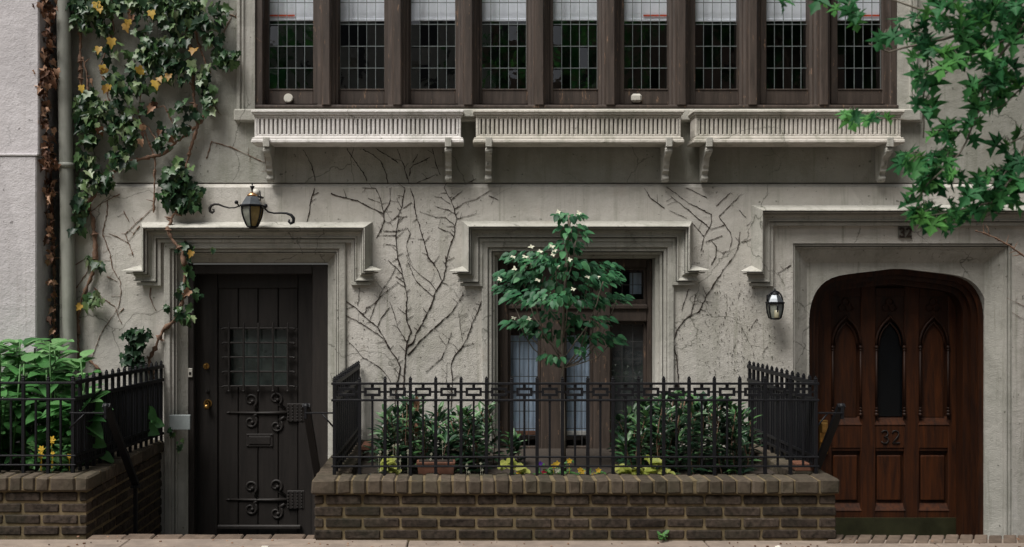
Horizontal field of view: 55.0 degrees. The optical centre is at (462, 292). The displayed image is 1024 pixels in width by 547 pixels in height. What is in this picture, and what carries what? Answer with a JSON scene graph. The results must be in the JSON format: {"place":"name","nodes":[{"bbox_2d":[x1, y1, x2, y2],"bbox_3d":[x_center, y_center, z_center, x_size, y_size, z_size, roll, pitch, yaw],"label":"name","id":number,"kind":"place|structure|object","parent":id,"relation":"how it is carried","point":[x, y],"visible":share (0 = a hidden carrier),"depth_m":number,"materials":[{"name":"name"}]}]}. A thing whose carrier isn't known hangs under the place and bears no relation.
{"place":"outdoors","nodes":[
{"label":"outdoors","id":0,"kind":"place"},
{"bbox_2d":[0,539,1023,546],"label":"sidewalk flags","id":1,"kind":"object","parent":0,"point":[201,543],"visible":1,"depth_m":6.22,"materials":[{"name":"concrete"}]},
{"bbox_2d":[87,534,314,539],"bbox_3d":[-1.701,1.622,6.395,1.474,0.081,0.114,0,0,0],"label":"brick edging","id":2,"kind":"object","parent":1,"relation":"on","point":[196,536],"visible":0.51,"depth_m":6.38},
{"bbox_2d":[6,536,1023,546],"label":"grit","id":3,"kind":"object","parent":1,"relation":"on","point":[524,543],"visible":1,"depth_m":6.22,"materials":[{"name":"grey gravel"}]},
{"bbox_2d":[657,530,668,540],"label":"weed","id":4,"kind":"object","parent":1,"relation":"on","point":[663,534],"visible":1,"depth_m":6.27,"materials":[{"name":"green plant"}]},
{"bbox_2d":[779,0,1023,238],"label":"street maple","id":5,"kind":"object","parent":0,"point":[970,25],"visible":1,"depth_m":4.02,"materials":[{"name":"green plant"}]},
{"bbox_2d":[826,534,1023,543],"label":"brick paving","id":6,"kind":"structure","parent":0,"point":[949,538],"depth_m":6.32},
{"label":"road","id":7,"kind":"structure","parent":0,"visible":0},
{"bbox_2d":[0,0,59,452],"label":"neighbouring house","id":8,"kind":"structure","parent":7,"relation":"on","point":[26,274],"depth_m":7.79,"materials":[{"name":"white paint"}]},
{"bbox_2d":[0,440,163,539],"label":"brick planter","id":9,"kind":"object","parent":7,"relation":"on","point":[58,504],"visible":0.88,"depth_m":6.46,"materials":[{"name":"brick"}]},
{"bbox_2d":[26,436,70,472],"bbox_3d":[-2.790,1.109,6.628,0.339,0.303,0.205,0,0,0],"label":"flowering plant","id":10,"kind":"object","parent":9,"relation":"on","point":[41,449],"visible":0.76,"depth_m":6.58,"materials":[{"name":"green plant"}]},
{"bbox_2d":[0,360,163,473],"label":"iron railing","id":11,"kind":"object","parent":9,"relation":"on","point":[130,403],"visible":0.84,"depth_m":6.89,"materials":[{"name":"black metal"}]},
{"bbox_2d":[0,337,164,470],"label":"broad leaved shrub","id":12,"kind":"object","parent":9,"relation":"on","point":[41,367],"visible":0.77,"depth_m":7.00,"materials":[{"name":"green plant"}]},
{"bbox_2d":[60,0,1023,538],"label":"townhouse","id":13,"kind":"structure","parent":7,"relation":"on","point":[908,352],"depth_m":8.05,"materials":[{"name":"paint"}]},
{"bbox_2d":[32,0,60,337],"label":"dead vine","id":14,"kind":"object","parent":13,"relation":"hanging from","point":[49,75],"visible":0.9,"depth_m":7.85,"materials":[{"name":"brown plant"}]},
{"bbox_2d":[56,0,77,417],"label":"drainpipe","id":15,"kind":"object","parent":13,"relation":"attached to","point":[66,185],"visible":0.59,"depth_m":7.88,"materials":[{"name":"grey metal"}]},
{"bbox_2d":[65,0,265,453],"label":"ivy","id":16,"kind":"object","parent":13,"relation":"attached to","point":[180,196],"visible":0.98,"depth_m":7.91,"materials":[{"name":"green plant"}]},
{"bbox_2d":[169,415,190,429],"bbox_3d":[-2.287,1.045,7.960,0.168,0.120,0.079,0,0,0],"label":"junction box","id":17,"kind":"object","parent":13,"relation":"attached to","point":[179,422],"visible":1,"depth_m":7.92,"materials":[{"name":"grey metal"}]},
{"bbox_2d":[188,368,192,376],"bbox_3d":[-2.249,0.658,8.098,0.035,0.075,0.022,0,0,0],"label":"doorbell","id":18,"kind":"object","parent":13,"relation":"attached to","point":[190,372],"visible":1,"depth_m":8.09,"materials":[{"name":"white plastic"}]},
{"bbox_2d":[208,183,294,227],"bbox_3d":[-1.687,-0.691,7.815,0.650,0.353,0.309,0,0,-20],"label":"wall lantern","id":19,"kind":"object","parent":13,"relation":"attached to","point":[253,207],"depth_m":7.72,"materials":[{"name":"black paint"}]},
{"bbox_2d":[196,274,311,536],"bbox_3d":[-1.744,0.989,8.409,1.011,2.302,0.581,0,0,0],"label":"door","id":20,"kind":"structure","parent":13,"relation":"in","point":[254,331],"depth_m":8.20,"materials":[{"name":"black wood"}]},
{"bbox_2d":[265,0,317,104],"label":"window","id":21,"kind":"structure","parent":13,"relation":"in","point":[275,10],"depth_m":8.15,"materials":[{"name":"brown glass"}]},
{"bbox_2d":[251,110,463,181],"bbox_3d":[-0.837,-1.176,7.882,1.691,0.557,0.236,0,0,0],"label":"window box","id":22,"kind":"object","parent":13,"relation":"attached to","point":[356,128],"visible":1,"depth_m":7.81,"materials":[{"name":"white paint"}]},
{"bbox_2d":[339,0,387,104],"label":"window","id":23,"kind":"structure","parent":13,"relation":"in","point":[349,10],"depth_m":8.17,"materials":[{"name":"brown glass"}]},
{"bbox_2d":[303,148,497,420],"bbox_3d":[-0.511,0.016,8.010,1.603,2.406,0.054,0,0,0],"label":"bare creeper","id":24,"kind":"object","parent":13,"relation":"attached to","point":[408,345],"visible":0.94,"depth_m":8.00,"materials":[{"name":"brown plant"}]},
{"bbox_2d":[409,0,457,104],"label":"window","id":25,"kind":"structure","parent":13,"relation":"in","point":[419,10],"depth_m":8.16,"materials":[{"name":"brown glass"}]},
{"bbox_2d":[427,300,481,422],"bbox_3d":[-0.065,0.590,7.996,0.474,1.259,0.017,0,0,0],"label":"bare creeper","id":26,"kind":"object","parent":13,"relation":"attached to","point":[457,349],"visible":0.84,"depth_m":8.00,"materials":[{"name":"brown plant"}]},
{"bbox_2d":[479,0,527,104],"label":"window","id":27,"kind":"structure","parent":13,"relation":"in","point":[489,10],"depth_m":8.17,"materials":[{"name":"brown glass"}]},
{"bbox_2d":[508,324,540,448],"bbox_3d":[0.515,0.780,8.275,0.312,1.079,0.110,0,0,0],"label":"window","id":28,"kind":"structure","parent":13,"relation":"in","point":[523,366],"depth_m":8.31,"materials":[{"name":"brown glass"}]},
{"bbox_2d":[508,268,540,303],"bbox_3d":[0.515,-0.062,8.245,0.272,0.302,0.050,0,0,0],"label":"window","id":29,"kind":"structure","parent":13,"relation":"in","point":[528,269],"depth_m":8.22,"materials":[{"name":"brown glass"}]},
{"bbox_2d":[549,0,597,104],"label":"window","id":30,"kind":"structure","parent":13,"relation":"in","point":[559,10],"depth_m":8.17,"materials":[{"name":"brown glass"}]},
{"bbox_2d":[498,259,651,448],"bbox_3d":[0.935,0.569,8.225,1.287,1.703,0.150,0,0,0],"label":"window frame","id":31,"kind":"structure","parent":13,"relation":"in","point":[622,312],"depth_m":8.16,"materials":[{"name":"brown wood"}]},
{"bbox_2d":[473,110,684,181],"bbox_3d":[0.920,-1.176,7.882,1.679,0.557,0.236,0,0,0],"label":"window box","id":32,"kind":"object","parent":13,"relation":"attached to","point":[661,129],"visible":1,"depth_m":7.81,"materials":[{"name":"stone"}]},
{"bbox_2d":[565,322,592,448],"bbox_3d":[0.967,0.780,8.275,0.281,1.079,0.110,0,0,0],"label":"window","id":33,"kind":"structure","parent":13,"relation":"in","point":[578,373],"depth_m":8.31,"materials":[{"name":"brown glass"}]},
{"bbox_2d":[568,268,592,303],"bbox_3d":[0.967,-0.062,8.245,0.241,0.302,0.050,0,0,0],"label":"window","id":34,"kind":"structure","parent":13,"relation":"in","point":[591,289],"depth_m":8.22,"materials":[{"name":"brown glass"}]},
{"bbox_2d":[610,322,645,448],"bbox_3d":[1.382,0.780,8.252,0.312,1.079,0.064,0,0,0],"label":"window","id":35,"kind":"structure","parent":13,"relation":"in","point":[627,363],"depth_m":8.28,"materials":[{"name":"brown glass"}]},
{"bbox_2d":[610,268,645,303],"bbox_3d":[1.382,-0.062,8.270,0.312,0.302,0.100,0,0,0],"label":"window","id":36,"kind":"structure","parent":13,"relation":"in","point":[635,284],"depth_m":8.24,"materials":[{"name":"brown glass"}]},
{"bbox_2d":[619,0,667,104],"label":"window","id":37,"kind":"structure","parent":13,"relation":"in","point":[629,10],"depth_m":8.17,"materials":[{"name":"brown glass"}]},
{"bbox_2d":[690,0,737,104],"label":"window","id":38,"kind":"structure","parent":13,"relation":"in","point":[703,11],"depth_m":8.17,"materials":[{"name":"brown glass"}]},
{"bbox_2d":[765,288,784,319],"bbox_3d":[2.502,0.088,7.897,0.137,0.252,0.207,0,0,0],"label":"wall lantern","id":39,"kind":"object","parent":13,"relation":"attached to","point":[774,302],"depth_m":7.83,"materials":[{"name":"black paint"}]},
{"bbox_2d":[760,0,807,104],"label":"window","id":40,"kind":"structure","parent":13,"relation":"in","point":[770,10],"depth_m":8.15,"materials":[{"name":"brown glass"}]},
{"bbox_2d":[687,110,904,181],"bbox_3d":[2.668,-1.176,7.882,1.683,0.557,0.236,0,0,0],"label":"window box","id":41,"kind":"object","parent":13,"relation":"attached to","point":[709,129],"visible":0.91,"depth_m":7.81,"materials":[{"name":"stone"}]},
{"bbox_2d":[830,0,884,104],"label":"window","id":42,"kind":"structure","parent":13,"relation":"in","point":[874,10],"depth_m":8.15,"materials":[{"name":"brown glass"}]},
{"bbox_2d":[818,285,955,537],"bbox_3d":[3.630,1.007,8.392,1.305,2.287,0.166,0,0,0],"label":"door","id":43,"kind":"structure","parent":13,"relation":"in","point":[887,353],"depth_m":8.40,"materials":[{"name":"brown wood"}]},
{"bbox_2d":[898,226,911,237],"bbox_3d":[3.599,-0.496,7.986,0.110,0.096,0.026,0,0,0],"label":"house number plaque","id":44,"kind":"object","parent":13,"relation":"attached to","point":[904,231],"visible":0.98,"depth_m":7.99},
{"bbox_2d":[975,224,1023,318],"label":"bare creeper","id":45,"kind":"object","parent":13,"relation":"attached to","point":[1006,243],"visible":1,"depth_m":7.91,"materials":[{"name":"brown plant"}]},
{"bbox_2d":[311,440,839,543],"bbox_3d":[0.720,1.698,7.132,3.404,1.023,1.734,0,0,0],"label":"brick planter","id":46,"kind":"object","parent":7,"relation":"on","point":[756,504],"visible":0.88,"depth_m":6.30,"materials":[{"name":"brick"}]},
{"bbox_2d":[361,441,370,450],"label":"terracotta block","id":47,"kind":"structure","parent":46,"relation":"on","point":[363,448],"depth_m":7.39,"materials":[{"name":"brown ceramic"}]},
{"bbox_2d":[380,455,396,470],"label":"foliage plant","id":48,"kind":"object","parent":46,"relation":"on","point":[390,460],"visible":0.56,"depth_m":6.57,"materials":[{"name":"yellow plant"}]},
{"bbox_2d":[388,463,401,474],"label":"foliage plant","id":49,"kind":"object","parent":46,"relation":"on","point":[392,470],"visible":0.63,"depth_m":6.58,"materials":[{"name":"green plant"}]},
{"bbox_2d":[377,440,443,472],"bbox_3d":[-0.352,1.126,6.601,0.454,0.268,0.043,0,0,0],"label":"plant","id":50,"kind":"object","parent":46,"relation":"on","point":[442,441],"visible":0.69,"depth_m":6.60,"materials":[{"name":"green plant"}]},
{"bbox_2d":[362,392,504,474],"bbox_3d":[-0.218,0.991,7.135,1.072,0.614,0.998,0,0,0],"label":"shrub","id":51,"kind":"object","parent":46,"relation":"on","point":[441,436],"visible":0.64,"depth_m":6.86,"materials":[{"name":"green plant"}]},
{"bbox_2d":[416,459,454,474],"bbox_3d":[-0.181,1.192,6.590,0.259,0.136,0.116,0,0,0],"label":"flower trough","id":52,"kind":"object","parent":46,"relation":"on","point":[440,470],"visible":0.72,"depth_m":6.54,"materials":[{"name":"ceramic"}]},
{"bbox_2d":[497,428,525,462],"bbox_3d":[0.371,1.153,7.261,0.224,0.302,0.268,0,0,35],"label":"shrub","id":53,"kind":"object","parent":46,"relation":"on","point":[516,445],"visible":0.63,"depth_m":7.24,"materials":[{"name":"green plant"}]},
{"bbox_2d":[497,458,529,473],"bbox_3d":[0.339,1.196,6.598,0.225,0.187,0.154,0,0,0],"label":"foliage plant","id":54,"kind":"object","parent":46,"relation":"on","point":[524,470],"visible":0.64,"depth_m":6.58,"materials":[{"name":"yellow plant"}]},
{"bbox_2d":[533,461,547,474],"bbox_3d":[0.523,1.199,6.621,0.128,0.151,0.155,0,0,0],"label":"pansy","id":55,"kind":"object","parent":46,"relation":"on","point":[540,463],"visible":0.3,"depth_m":6.57,"materials":[{"name":"green plant"}]},
{"bbox_2d":[542,461,559,474],"bbox_3d":[0.598,1.193,6.607,0.134,0.144,0.136,0,0,0],"label":"pansy","id":56,"kind":"object","parent":46,"relation":"on","point":[555,463],"visible":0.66,"depth_m":6.57,"materials":[{"name":"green plant"}]},
{"bbox_2d":[550,467,560,473],"bbox_3d":[0.641,1.219,6.617,0.116,0.105,0.135,0,0,42],"label":"pansy","id":57,"kind":"object","parent":46,"relation":"on","point":[557,470],"visible":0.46,"depth_m":6.57,"materials":[{"name":"white plant"}]},
{"bbox_2d":[490,209,634,470],"bbox_3d":[0.723,0.356,6.933,1.041,1.871,0.786,0,0,0],"label":"sapling","id":58,"kind":"object","parent":46,"relation":"on","point":[561,296],"visible":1,"depth_m":6.94,"materials":[{"name":"green plant"}]},
{"bbox_2d":[564,458,574,473],"bbox_3d":[0.722,1.185,6.610,0.123,0.167,0.145,0,0,0],"label":"pansy","id":59,"kind":"object","parent":46,"relation":"on","point":[569,460],"visible":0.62,"depth_m":6.57,"materials":[{"name":"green plant"}]},
{"bbox_2d":[331,360,818,475],"bbox_3d":[0.738,0.875,7.212,3.207,0.659,1.536,0,0,0],"label":"iron railing","id":60,"kind":"object","parent":46,"relation":"on","point":[786,423],"visible":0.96,"depth_m":6.45,"materials":[{"name":"black metal"}]},
{"bbox_2d":[575,467,584,474],"bbox_3d":[0.791,1.213,6.607,0.125,0.101,0.139,0,0,0],"label":"pansy","id":61,"kind":"object","parent":46,"relation":"on","point":[581,470],"visible":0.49,"depth_m":6.57,"materials":[{"name":"yellow plant"}]},
{"bbox_2d":[592,467,605,474],"bbox_3d":[0.911,1.219,6.612,0.119,0.105,0.150,0,0,-12],"label":"pansy","id":62,"kind":"object","parent":46,"relation":"on","point":[598,471],"visible":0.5,"depth_m":6.57,"materials":[{"name":"yellow plant"}]},
{"bbox_2d":[615,463,655,474],"bbox_3d":[1.150,1.220,6.588,0.282,0.139,0.160,0,0,0],"label":"foliage plant","id":63,"kind":"object","parent":46,"relation":"on","point":[629,470],"visible":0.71,"depth_m":6.57,"materials":[{"name":"yellow plant"}]},
{"bbox_2d":[644,455,661,467],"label":"foliage plant","id":64,"kind":"object","parent":46,"relation":"on","point":[656,461],"visible":0.58,"depth_m":6.57,"materials":[{"name":"yellow plant"}]},
{"bbox_2d":[654,468,675,474],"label":"foliage plant","id":65,"kind":"object","parent":46,"relation":"on","point":[659,471],"visible":0.41,"depth_m":6.58,"materials":[{"name":"yellow plant"}]},
{"bbox_2d":[606,390,762,474],"bbox_3d":[1.632,0.985,7.151,1.217,0.625,1.070,0,0,0],"label":"shrub","id":66,"kind":"object","parent":46,"relation":"on","point":[682,433],"visible":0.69,"depth_m":6.86,"materials":[{"name":"green plant"}]},
{"bbox_2d":[792,460,813,470],"bbox_3d":[2.289,1.163,6.600,0.143,0.055,0.120,0,0,0],"label":"brick block","id":67,"kind":"object","parent":46,"relation":"on","point":[796,462],"depth_m":6.54,"materials":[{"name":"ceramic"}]},
{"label":"area steps","id":68,"kind":"structure","parent":0,"visible":0},
{"bbox_2d":[69,403,140,533],"bbox_3d":[-2.458,1.408,6.768,0.267,1.364,0.636,0,0,0],"label":"handrail","id":69,"kind":"object","parent":68,"relation":"on","point":[109,415],"visible":0.99,"depth_m":6.79,"materials":[{"name":"black metal"}]},
{"bbox_2d":[302,403,332,477],"bbox_3d":[-0.953,1.408,6.768,0.223,1.364,0.636,0,0,0],"label":"handrail","id":70,"kind":"object","parent":68,"relation":"on","point":[307,412],"visible":0.78,"depth_m":6.65,"materials":[{"name":"black metal"}]},
{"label":"area steps","id":71,"kind":"structure","parent":0,"visible":0},
{"bbox_2d":[818,403,845,468],"bbox_3d":[2.422,1.408,6.768,0.212,1.364,0.636,0,0,0],"label":"handrail","id":72,"kind":"object","parent":71,"relation":"on","point":[838,415],"visible":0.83,"depth_m":6.62,"materials":[{"name":"black metal"}]}
]}

